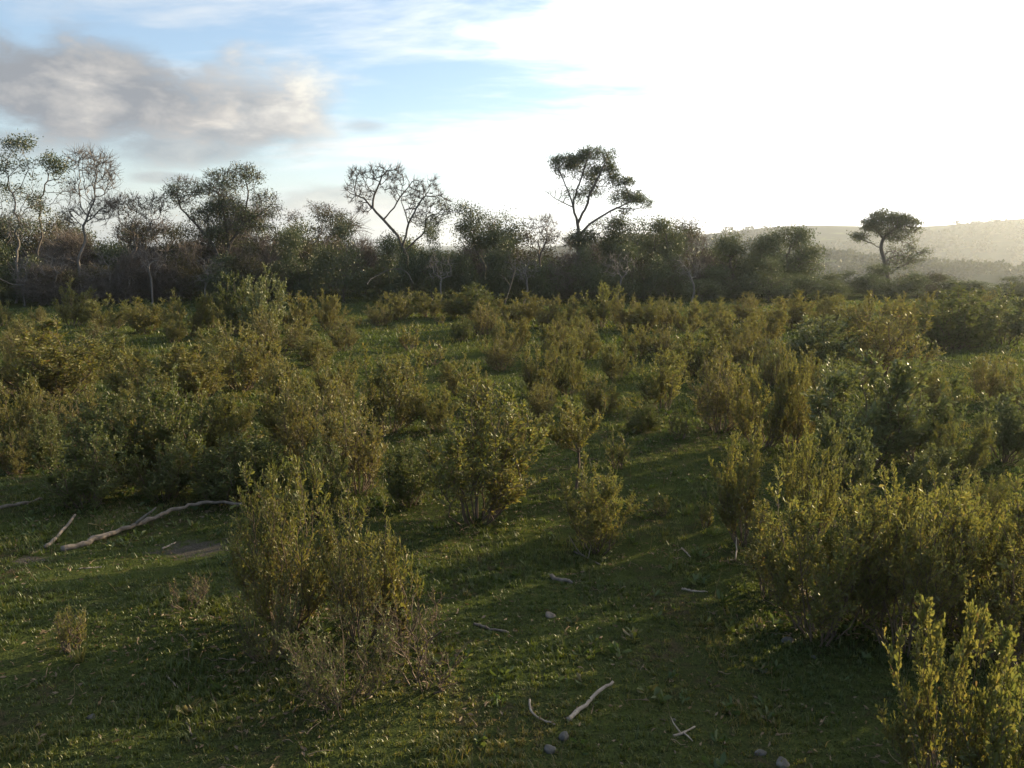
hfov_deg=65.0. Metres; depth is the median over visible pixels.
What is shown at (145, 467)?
shrub
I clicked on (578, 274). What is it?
bush
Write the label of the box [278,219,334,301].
bush
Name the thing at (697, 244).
bare tree
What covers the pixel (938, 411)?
shrub
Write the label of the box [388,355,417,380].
shrub
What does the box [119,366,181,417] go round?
shrub
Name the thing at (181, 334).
shrub
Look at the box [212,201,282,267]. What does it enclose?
bush
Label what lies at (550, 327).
shrub
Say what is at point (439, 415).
shrub
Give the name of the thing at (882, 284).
bush
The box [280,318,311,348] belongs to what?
shrub
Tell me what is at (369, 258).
bush
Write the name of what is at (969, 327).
shrub
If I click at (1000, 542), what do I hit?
shrub
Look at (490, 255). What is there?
bush
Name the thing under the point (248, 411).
shrub
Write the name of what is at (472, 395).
shrub
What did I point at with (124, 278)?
bush
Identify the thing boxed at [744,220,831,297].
broad tree
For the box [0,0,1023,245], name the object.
sky
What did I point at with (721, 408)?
shrub
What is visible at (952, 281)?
bush
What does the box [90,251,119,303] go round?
bare sapling
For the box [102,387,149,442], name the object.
shrub
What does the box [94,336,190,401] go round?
shrub
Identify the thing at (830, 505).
shrub
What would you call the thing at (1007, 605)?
shrub
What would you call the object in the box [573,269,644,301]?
bush
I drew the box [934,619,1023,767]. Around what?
shrub
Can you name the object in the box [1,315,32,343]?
shrub
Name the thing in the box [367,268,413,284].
pale branch
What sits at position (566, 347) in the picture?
shrub
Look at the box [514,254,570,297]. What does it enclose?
bush
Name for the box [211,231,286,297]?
bush
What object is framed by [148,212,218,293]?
bush
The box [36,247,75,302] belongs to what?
bare sapling
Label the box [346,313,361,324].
shrub
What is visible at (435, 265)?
bare sapling
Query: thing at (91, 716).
stone
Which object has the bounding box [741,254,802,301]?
bush
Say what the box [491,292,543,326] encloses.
shrub
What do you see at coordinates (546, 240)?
bare tree
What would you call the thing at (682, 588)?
pale stick
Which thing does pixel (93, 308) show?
shrub
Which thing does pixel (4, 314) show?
shrub
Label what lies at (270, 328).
shrub
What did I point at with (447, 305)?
shrub
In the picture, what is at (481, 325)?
shrub
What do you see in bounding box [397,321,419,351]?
shrub
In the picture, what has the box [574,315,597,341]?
shrub
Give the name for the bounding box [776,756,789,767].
stone
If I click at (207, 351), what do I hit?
shrub
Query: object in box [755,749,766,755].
stone
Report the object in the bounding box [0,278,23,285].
pale branch
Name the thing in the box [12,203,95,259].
bush
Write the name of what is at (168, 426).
shrub
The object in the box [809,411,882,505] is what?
shrub
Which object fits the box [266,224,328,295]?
bush
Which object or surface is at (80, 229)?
bush
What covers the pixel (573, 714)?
peeled stick
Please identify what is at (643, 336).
shrub
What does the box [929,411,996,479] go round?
shrub
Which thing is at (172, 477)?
shrub
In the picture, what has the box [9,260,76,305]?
bush
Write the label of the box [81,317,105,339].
shrub
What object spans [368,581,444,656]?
dead sprig
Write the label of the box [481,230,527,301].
bush
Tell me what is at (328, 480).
shrub
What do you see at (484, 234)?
bush
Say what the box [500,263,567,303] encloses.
bush
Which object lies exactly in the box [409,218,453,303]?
bush
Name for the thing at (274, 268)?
bush
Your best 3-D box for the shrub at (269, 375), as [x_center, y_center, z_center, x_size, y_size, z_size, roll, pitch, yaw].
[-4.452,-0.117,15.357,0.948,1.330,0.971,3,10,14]
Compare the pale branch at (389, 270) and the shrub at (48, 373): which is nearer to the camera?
the shrub at (48, 373)
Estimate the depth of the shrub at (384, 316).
30.74 m
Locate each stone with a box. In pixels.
[86,713,95,718]
[544,744,555,753]
[545,611,555,617]
[559,731,568,740]
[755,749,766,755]
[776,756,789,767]
[781,636,793,642]
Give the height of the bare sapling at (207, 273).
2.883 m
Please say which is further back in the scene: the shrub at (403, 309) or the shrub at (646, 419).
the shrub at (403, 309)
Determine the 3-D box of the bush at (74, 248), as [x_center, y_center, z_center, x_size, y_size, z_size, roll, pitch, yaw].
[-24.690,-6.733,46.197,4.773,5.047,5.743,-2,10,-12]
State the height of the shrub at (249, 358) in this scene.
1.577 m
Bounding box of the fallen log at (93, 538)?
[61,500,241,550]
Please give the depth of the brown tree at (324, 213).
44.90 m
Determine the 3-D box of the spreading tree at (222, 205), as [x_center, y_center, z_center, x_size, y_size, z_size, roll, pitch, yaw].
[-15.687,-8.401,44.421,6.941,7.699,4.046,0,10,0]
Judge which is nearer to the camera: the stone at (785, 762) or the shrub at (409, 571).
the stone at (785, 762)
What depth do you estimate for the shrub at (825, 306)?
32.13 m
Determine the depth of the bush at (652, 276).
42.62 m
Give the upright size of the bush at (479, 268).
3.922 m
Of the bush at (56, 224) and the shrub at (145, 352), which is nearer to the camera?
the shrub at (145, 352)
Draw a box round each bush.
[0,206,41,262]
[0,209,95,294]
[0,213,71,263]
[0,237,48,302]
[0,272,11,303]
[0,276,19,303]
[3,257,25,278]
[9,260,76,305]
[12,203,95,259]
[31,262,116,303]
[42,225,113,298]
[50,222,133,252]
[72,262,127,303]
[76,240,141,288]
[98,245,155,304]
[105,238,206,296]
[107,222,153,286]
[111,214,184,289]
[129,242,169,301]
[137,243,201,301]
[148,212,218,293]
[156,245,212,300]
[158,215,198,287]
[181,222,247,292]
[181,234,253,291]
[190,248,247,301]
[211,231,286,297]
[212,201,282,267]
[227,231,276,298]
[247,227,305,291]
[256,259,315,298]
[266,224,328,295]
[267,215,331,288]
[277,236,331,293]
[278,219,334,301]
[309,214,374,301]
[310,236,352,288]
[313,208,381,292]
[335,229,395,295]
[353,266,399,300]
[367,232,418,290]
[370,228,426,300]
[392,234,450,295]
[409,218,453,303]
[417,250,471,291]
[435,250,475,299]
[449,213,517,282]
[451,243,513,302]
[455,241,520,296]
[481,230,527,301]
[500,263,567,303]
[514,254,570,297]
[530,248,589,302]
[550,230,606,288]
[562,242,605,303]
[566,238,642,295]
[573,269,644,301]
[597,232,657,292]
[610,237,674,300]
[626,248,694,293]
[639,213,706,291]
[656,250,695,298]
[679,278,727,301]
[687,252,740,297]
[690,246,746,287]
[700,264,752,298]
[739,251,810,294]
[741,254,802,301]
[752,230,794,292]
[782,274,835,300]
[810,269,853,299]
[835,270,876,296]
[847,273,906,297]
[861,261,936,296]
[890,271,950,296]
[916,274,968,295]
[945,279,1002,296]
[986,275,1023,293]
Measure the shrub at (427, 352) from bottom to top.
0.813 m
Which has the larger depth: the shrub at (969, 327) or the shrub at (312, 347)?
the shrub at (969, 327)
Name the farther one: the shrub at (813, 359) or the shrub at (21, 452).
the shrub at (813, 359)
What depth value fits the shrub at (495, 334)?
25.88 m
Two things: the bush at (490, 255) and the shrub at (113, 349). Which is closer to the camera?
the shrub at (113, 349)
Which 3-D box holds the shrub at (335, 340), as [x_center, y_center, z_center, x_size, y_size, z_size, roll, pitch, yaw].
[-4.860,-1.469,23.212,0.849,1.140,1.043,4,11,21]
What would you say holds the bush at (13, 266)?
on the ground at (12, 723)
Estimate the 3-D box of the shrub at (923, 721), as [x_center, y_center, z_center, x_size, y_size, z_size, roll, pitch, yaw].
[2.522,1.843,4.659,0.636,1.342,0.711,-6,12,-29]
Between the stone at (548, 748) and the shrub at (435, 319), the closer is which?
the stone at (548, 748)
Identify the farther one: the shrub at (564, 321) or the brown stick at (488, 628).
the shrub at (564, 321)
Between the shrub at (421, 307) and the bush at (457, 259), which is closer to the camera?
the shrub at (421, 307)
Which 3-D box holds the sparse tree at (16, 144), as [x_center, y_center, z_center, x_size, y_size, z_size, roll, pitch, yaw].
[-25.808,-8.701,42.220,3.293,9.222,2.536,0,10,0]
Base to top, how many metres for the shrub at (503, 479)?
1.905 m
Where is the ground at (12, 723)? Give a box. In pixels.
[0,219,1023,767]
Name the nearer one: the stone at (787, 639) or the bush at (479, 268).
the stone at (787, 639)
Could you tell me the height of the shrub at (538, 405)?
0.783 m
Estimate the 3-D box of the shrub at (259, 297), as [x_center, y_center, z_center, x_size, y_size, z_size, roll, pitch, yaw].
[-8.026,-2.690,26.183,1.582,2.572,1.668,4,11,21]
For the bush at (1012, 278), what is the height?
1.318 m
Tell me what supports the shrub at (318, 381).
on the ground at (12, 723)
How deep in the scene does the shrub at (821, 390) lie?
14.08 m
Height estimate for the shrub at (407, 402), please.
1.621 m
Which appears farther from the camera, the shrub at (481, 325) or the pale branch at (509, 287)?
the pale branch at (509, 287)
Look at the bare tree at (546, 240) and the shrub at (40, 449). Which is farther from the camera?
the bare tree at (546, 240)
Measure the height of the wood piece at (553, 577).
0.069 m
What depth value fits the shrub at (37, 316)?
32.87 m
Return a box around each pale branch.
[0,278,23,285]
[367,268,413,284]
[499,269,514,304]
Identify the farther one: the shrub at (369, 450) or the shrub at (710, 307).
the shrub at (710, 307)
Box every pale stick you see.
[671,718,695,741]
[681,587,707,592]
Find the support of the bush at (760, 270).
on the ground at (12, 723)
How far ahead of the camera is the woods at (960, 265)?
526.75 m
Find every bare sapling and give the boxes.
[8,256,39,305]
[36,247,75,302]
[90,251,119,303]
[133,244,172,303]
[190,254,223,297]
[424,250,455,303]
[505,251,539,302]
[598,251,635,300]
[668,254,706,301]
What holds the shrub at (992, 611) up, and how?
on the ground at (12, 723)
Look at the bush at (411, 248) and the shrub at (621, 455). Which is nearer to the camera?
the shrub at (621, 455)
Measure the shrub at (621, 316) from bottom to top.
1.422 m
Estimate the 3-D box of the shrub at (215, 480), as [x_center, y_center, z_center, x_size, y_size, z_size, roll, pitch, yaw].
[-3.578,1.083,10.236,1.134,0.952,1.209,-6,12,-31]
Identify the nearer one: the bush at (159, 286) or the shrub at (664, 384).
the shrub at (664, 384)
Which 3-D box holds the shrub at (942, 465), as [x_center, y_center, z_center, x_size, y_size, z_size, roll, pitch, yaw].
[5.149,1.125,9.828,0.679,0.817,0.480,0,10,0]
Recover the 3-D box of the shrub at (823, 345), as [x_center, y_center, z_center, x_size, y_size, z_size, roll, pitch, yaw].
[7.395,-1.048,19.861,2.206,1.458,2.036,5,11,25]
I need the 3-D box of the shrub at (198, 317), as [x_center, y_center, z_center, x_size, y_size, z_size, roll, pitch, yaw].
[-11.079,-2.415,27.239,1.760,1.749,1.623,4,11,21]
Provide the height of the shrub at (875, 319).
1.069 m
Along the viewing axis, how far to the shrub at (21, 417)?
12.91 m
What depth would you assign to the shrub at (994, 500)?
9.08 m
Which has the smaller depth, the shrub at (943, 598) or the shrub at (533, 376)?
the shrub at (943, 598)
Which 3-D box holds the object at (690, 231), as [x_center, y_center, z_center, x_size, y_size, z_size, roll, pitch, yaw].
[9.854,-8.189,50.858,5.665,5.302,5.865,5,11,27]
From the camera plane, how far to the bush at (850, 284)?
46.42 m
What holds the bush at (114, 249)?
on the ground at (12, 723)
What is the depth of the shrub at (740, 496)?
8.38 m
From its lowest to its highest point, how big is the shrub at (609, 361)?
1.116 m
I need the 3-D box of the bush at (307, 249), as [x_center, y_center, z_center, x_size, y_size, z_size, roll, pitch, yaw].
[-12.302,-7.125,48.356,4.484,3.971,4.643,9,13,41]
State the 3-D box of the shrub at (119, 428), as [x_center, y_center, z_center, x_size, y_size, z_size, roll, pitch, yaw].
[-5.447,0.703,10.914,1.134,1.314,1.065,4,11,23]
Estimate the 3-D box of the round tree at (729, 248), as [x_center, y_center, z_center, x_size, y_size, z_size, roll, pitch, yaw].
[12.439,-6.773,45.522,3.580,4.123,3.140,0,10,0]
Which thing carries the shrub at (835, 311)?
on the ground at (12, 723)
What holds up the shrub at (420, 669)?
on the ground at (12, 723)
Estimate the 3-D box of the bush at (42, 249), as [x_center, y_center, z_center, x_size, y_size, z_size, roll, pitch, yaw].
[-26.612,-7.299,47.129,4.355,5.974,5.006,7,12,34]
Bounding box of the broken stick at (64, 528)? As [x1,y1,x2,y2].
[43,514,75,547]
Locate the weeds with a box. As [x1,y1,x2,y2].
[0,392,1023,767]
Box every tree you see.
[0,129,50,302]
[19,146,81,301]
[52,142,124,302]
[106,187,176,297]
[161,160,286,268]
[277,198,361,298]
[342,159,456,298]
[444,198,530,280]
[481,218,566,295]
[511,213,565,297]
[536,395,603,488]
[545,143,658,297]
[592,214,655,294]
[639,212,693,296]
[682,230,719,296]
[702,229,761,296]
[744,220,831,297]
[846,206,933,278]
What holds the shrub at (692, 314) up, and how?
on the ground at (12, 723)
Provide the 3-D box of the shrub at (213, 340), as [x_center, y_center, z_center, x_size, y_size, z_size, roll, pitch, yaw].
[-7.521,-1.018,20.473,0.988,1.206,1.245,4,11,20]
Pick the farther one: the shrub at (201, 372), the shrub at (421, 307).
the shrub at (421, 307)
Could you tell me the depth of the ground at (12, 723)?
6.83 m
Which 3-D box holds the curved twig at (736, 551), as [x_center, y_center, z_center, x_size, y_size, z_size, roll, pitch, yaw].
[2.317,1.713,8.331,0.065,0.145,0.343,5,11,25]
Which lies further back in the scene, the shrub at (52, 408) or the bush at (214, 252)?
the bush at (214, 252)
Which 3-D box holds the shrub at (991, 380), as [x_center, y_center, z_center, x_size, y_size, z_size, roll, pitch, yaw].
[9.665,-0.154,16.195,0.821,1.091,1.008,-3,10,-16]
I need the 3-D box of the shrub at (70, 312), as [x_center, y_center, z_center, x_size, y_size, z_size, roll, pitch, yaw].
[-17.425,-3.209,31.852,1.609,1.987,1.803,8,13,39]
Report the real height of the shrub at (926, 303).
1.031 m
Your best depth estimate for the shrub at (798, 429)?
12.18 m
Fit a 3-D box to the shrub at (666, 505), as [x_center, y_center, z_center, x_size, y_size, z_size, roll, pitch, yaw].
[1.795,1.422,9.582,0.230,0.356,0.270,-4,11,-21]
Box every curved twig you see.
[528,699,555,724]
[730,537,737,560]
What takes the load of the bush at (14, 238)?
on the ground at (12, 723)
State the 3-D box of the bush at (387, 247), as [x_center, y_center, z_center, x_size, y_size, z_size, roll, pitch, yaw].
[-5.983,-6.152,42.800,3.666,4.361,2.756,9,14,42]
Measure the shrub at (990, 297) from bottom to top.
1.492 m
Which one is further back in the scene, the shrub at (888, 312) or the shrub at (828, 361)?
the shrub at (888, 312)
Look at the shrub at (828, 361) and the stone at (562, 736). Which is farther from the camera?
the shrub at (828, 361)
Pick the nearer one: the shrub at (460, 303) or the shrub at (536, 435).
the shrub at (536, 435)
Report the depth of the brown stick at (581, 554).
8.48 m
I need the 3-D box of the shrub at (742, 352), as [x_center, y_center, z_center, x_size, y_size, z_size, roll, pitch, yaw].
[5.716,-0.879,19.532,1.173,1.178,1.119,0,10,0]
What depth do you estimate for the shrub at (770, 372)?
17.50 m
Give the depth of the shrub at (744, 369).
16.59 m
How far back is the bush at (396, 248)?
51.22 m
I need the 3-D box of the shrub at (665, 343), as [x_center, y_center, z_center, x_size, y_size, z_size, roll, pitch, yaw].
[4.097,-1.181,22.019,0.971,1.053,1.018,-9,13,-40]
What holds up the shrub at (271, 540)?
on the ground at (12, 723)
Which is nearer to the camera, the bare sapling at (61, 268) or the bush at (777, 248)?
the bare sapling at (61, 268)
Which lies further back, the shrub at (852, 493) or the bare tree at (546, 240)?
the bare tree at (546, 240)
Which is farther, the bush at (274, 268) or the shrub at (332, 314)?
the bush at (274, 268)
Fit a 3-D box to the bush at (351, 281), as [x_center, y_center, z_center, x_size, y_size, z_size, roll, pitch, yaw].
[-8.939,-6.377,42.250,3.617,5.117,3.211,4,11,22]
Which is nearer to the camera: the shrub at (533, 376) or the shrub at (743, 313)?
the shrub at (533, 376)
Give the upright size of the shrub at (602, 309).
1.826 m
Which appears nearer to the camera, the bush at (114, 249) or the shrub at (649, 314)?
the shrub at (649, 314)
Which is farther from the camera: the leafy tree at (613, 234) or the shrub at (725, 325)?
the leafy tree at (613, 234)
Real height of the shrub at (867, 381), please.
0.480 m
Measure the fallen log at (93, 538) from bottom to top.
0.246 m
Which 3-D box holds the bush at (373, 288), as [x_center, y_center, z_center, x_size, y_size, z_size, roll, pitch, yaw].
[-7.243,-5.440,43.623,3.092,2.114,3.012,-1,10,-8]
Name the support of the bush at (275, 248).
on the ground at (12, 723)
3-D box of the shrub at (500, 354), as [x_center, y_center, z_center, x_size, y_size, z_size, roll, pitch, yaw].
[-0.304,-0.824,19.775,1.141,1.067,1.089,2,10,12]
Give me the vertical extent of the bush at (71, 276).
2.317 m
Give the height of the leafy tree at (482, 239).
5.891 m
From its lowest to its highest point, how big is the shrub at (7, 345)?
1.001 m
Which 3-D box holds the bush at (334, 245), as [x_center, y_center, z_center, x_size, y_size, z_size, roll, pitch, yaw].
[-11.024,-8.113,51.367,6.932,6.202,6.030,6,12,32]
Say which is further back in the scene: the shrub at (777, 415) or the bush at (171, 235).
the bush at (171, 235)
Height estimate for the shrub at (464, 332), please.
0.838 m
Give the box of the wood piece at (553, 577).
[549,574,572,583]
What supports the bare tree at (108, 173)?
on the ground at (12, 723)
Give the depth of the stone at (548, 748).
5.08 m
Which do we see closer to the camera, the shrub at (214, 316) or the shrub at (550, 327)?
the shrub at (550, 327)
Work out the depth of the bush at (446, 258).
52.02 m
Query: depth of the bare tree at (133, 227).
43.04 m
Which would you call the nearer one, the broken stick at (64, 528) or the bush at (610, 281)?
the broken stick at (64, 528)
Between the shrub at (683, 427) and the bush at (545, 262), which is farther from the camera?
the bush at (545, 262)
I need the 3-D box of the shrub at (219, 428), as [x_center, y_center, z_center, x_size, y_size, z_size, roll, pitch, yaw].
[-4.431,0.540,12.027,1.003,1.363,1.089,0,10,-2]
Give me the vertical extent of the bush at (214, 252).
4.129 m
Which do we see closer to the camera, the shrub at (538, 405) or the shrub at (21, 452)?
the shrub at (21, 452)
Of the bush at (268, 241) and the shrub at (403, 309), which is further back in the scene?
the bush at (268, 241)
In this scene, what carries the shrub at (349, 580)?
on the ground at (12, 723)
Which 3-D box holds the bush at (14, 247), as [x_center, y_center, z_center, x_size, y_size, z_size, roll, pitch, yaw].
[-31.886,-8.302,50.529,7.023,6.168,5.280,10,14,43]
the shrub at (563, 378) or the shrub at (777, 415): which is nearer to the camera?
the shrub at (777, 415)
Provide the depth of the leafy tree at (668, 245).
45.00 m
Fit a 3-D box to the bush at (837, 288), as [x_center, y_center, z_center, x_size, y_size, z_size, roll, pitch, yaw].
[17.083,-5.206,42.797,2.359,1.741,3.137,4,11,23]
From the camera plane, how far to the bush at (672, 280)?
43.18 m
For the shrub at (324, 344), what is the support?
on the ground at (12, 723)
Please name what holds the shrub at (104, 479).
on the ground at (12, 723)
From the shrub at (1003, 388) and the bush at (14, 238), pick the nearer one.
the shrub at (1003, 388)
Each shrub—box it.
[0,300,14,325]
[0,314,119,401]
[0,326,28,357]
[0,341,22,394]
[0,374,45,447]
[0,426,30,474]
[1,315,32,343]
[9,407,71,468]
[13,311,51,350]
[23,376,102,447]
[28,305,46,321]
[32,421,131,508]
[51,278,98,325]
[53,604,87,652]
[60,388,156,477]
[73,322,130,364]
[79,293,134,330]
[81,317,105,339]
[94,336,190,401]
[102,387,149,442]
[113,296,166,333]
[119,345,149,368]
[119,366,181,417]
[123,431,197,503]
[124,411,183,473]
[126,364,216,471]
[131,299,160,321]
[151,341,237,401]
[156,289,214,336]
[158,314,188,342]
[177,375,255,461]
[181,434,276,505]
[189,320,239,361]
[200,295,226,327]
[200,343,223,377]
[205,269,268,334]
[208,317,282,390]
[217,570,307,665]
[220,394,256,431]
[222,445,337,630]
[227,422,294,498]
[234,263,288,334]
[242,304,308,356]
[249,344,305,407]
[252,365,323,452]
[266,595,413,717]
[268,361,350,475]
[275,290,319,328]
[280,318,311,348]
[287,328,338,365]
[288,434,354,517]
[309,352,359,410]
[310,288,351,330]
[315,376,393,495]
[316,336,331,355]
[318,478,408,643]
[325,315,361,351]
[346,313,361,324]
[351,342,434,433]
[363,300,394,326]
[378,287,416,319]
[378,434,438,507]
[379,538,424,636]
[380,604,472,694]
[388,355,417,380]
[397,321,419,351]
[407,365,550,525]
[411,288,444,316]
[414,381,461,432]
[419,336,446,365]
[432,313,446,323]
[438,292,467,317]
[438,351,481,394]
[445,282,504,318]
[449,315,475,340]
[459,370,493,408]
[462,297,502,334]
[478,331,521,370]
[489,324,501,337]
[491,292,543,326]
[494,313,531,350]
[496,414,527,452]
[518,342,557,397]
[525,378,559,417]
[530,421,545,444]
[531,296,563,328]
[535,319,583,363]
[545,319,570,348]
[548,292,586,326]
[549,340,590,394]
[554,311,580,334]
[555,448,647,554]
[567,322,603,358]
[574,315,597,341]
[576,371,622,414]
[579,281,623,327]
[599,335,637,380]
[605,429,634,468]
[608,293,640,328]
[618,321,652,358]
[619,398,663,431]
[628,295,667,329]
[632,346,692,410]
[645,325,679,358]
[647,293,678,327]
[651,491,671,516]
[667,412,691,438]
[668,295,710,332]
[671,318,731,375]
[683,337,757,434]
[696,496,715,527]
[699,296,738,324]
[703,303,762,348]
[704,311,730,338]
[708,418,767,547]
[724,324,771,369]
[724,360,763,395]
[726,348,805,447]
[730,290,767,321]
[740,498,823,598]
[742,300,790,344]
[753,464,908,646]
[755,336,794,387]
[764,289,822,329]
[767,314,857,367]
[767,345,817,448]
[779,418,844,539]
[786,343,821,391]
[798,382,830,424]
[800,348,941,468]
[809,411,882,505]
[810,290,846,319]
[813,350,859,407]
[817,482,927,622]
[825,292,875,332]
[836,290,946,375]
[838,459,998,657]
[854,368,868,385]
[861,383,925,435]
[870,315,899,339]
[875,591,1019,767]
[877,301,896,318]
[878,357,969,460]
[891,290,936,328]
[891,467,1023,629]
[902,442,963,502]
[905,465,1023,668]
[912,282,1003,349]
[912,298,937,316]
[918,364,969,407]
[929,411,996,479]
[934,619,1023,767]
[952,463,1013,524]
[954,285,1004,318]
[965,351,1017,401]
[969,279,1023,345]
[969,385,1023,462]
[976,502,1023,635]
[991,363,1023,409]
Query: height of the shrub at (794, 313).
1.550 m
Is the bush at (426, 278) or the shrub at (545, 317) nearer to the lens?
the shrub at (545, 317)
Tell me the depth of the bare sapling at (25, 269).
40.88 m
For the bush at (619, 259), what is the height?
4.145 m
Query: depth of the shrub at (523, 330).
22.66 m
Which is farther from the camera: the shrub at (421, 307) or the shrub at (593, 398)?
the shrub at (421, 307)
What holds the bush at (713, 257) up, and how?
on the ground at (12, 723)
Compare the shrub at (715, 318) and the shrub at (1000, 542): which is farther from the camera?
the shrub at (715, 318)
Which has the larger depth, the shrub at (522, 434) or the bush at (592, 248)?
the bush at (592, 248)
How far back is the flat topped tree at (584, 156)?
44.67 m
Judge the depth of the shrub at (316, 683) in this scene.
5.58 m
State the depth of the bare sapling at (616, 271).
40.87 m
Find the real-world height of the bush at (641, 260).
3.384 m
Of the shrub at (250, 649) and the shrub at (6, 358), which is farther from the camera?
the shrub at (6, 358)
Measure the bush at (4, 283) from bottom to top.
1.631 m
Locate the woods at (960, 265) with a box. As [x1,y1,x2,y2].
[337,218,1023,286]
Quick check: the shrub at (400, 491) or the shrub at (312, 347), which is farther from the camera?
the shrub at (312, 347)
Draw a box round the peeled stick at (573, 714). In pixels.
[566,680,613,721]
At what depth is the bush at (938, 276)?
48.23 m
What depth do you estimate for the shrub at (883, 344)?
19.14 m
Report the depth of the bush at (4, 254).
42.74 m
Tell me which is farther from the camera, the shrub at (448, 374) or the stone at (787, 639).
the shrub at (448, 374)
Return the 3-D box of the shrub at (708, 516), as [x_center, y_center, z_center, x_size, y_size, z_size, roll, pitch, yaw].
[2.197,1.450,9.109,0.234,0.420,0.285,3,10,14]
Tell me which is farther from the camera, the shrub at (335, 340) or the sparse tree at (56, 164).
the sparse tree at (56, 164)
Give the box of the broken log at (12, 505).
[0,497,42,509]
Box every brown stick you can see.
[473,622,509,633]
[569,536,600,564]
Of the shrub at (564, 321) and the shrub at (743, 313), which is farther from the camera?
the shrub at (743, 313)
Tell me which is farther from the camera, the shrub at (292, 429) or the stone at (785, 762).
the shrub at (292, 429)
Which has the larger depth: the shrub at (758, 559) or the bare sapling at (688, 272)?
the bare sapling at (688, 272)
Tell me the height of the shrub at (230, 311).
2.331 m
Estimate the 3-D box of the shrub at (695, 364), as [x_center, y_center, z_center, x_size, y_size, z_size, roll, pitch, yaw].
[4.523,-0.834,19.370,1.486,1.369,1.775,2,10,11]
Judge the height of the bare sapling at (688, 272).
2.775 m
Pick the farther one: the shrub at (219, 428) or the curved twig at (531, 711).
the shrub at (219, 428)
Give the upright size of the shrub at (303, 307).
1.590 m
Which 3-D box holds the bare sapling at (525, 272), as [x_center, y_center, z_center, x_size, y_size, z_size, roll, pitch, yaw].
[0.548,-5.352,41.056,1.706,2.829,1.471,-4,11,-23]
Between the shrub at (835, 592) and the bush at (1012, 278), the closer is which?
the shrub at (835, 592)
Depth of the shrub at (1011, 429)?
11.54 m
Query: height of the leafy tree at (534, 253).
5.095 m
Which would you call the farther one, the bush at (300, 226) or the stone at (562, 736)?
the bush at (300, 226)
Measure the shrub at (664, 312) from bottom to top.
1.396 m
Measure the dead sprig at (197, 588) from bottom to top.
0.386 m
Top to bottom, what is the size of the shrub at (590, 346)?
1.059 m
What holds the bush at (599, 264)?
on the ground at (12, 723)
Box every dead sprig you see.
[167,572,212,610]
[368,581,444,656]
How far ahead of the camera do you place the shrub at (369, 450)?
10.36 m
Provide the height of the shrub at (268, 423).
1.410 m
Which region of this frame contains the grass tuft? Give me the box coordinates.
[66,642,89,662]
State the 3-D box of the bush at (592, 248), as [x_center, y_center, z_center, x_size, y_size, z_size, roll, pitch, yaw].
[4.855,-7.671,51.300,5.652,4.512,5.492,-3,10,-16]
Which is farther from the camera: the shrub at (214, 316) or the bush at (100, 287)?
the bush at (100, 287)
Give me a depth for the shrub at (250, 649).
6.12 m
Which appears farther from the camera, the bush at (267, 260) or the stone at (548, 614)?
the bush at (267, 260)
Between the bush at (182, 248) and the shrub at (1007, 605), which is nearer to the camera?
the shrub at (1007, 605)
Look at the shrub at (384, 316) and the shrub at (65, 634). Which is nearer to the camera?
the shrub at (65, 634)
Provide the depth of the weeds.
7.42 m
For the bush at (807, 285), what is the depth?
42.03 m
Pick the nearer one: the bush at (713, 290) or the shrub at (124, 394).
the shrub at (124, 394)
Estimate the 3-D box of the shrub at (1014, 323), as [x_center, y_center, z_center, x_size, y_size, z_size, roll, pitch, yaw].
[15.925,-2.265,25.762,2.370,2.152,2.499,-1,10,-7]
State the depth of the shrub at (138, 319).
28.18 m
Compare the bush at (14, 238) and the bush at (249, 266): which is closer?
the bush at (249, 266)
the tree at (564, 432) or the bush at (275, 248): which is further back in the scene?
the bush at (275, 248)
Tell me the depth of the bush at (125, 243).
50.64 m
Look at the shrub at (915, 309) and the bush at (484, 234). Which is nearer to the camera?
the shrub at (915, 309)
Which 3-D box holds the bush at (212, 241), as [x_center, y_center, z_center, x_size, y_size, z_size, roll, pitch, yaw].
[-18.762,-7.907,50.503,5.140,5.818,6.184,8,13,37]
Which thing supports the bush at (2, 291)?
on the ground at (12, 723)
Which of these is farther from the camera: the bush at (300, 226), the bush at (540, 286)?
the bush at (300, 226)
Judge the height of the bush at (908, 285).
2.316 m
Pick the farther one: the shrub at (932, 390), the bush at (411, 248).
the bush at (411, 248)
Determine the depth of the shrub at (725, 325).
23.25 m
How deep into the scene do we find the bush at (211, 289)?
41.54 m
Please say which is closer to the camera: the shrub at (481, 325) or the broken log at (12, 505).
the broken log at (12, 505)
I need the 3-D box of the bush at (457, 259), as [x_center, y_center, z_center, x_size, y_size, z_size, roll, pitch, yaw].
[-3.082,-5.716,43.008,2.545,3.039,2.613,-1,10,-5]
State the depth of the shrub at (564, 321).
26.24 m
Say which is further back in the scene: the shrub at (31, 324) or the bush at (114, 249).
the bush at (114, 249)
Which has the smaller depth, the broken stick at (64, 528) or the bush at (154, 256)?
the broken stick at (64, 528)
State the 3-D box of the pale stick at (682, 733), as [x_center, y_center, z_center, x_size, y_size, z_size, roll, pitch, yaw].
[1.143,2.292,5.309,0.168,0.070,0.208,1,10,4]
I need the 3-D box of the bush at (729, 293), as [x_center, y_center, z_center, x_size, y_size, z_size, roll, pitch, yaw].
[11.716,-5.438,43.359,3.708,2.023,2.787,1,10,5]
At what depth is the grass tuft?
6.13 m
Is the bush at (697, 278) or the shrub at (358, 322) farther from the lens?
the bush at (697, 278)
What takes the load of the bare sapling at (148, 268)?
on the ground at (12, 723)
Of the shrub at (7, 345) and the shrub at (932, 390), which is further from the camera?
the shrub at (7, 345)
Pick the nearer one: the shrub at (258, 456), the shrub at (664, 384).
the shrub at (258, 456)

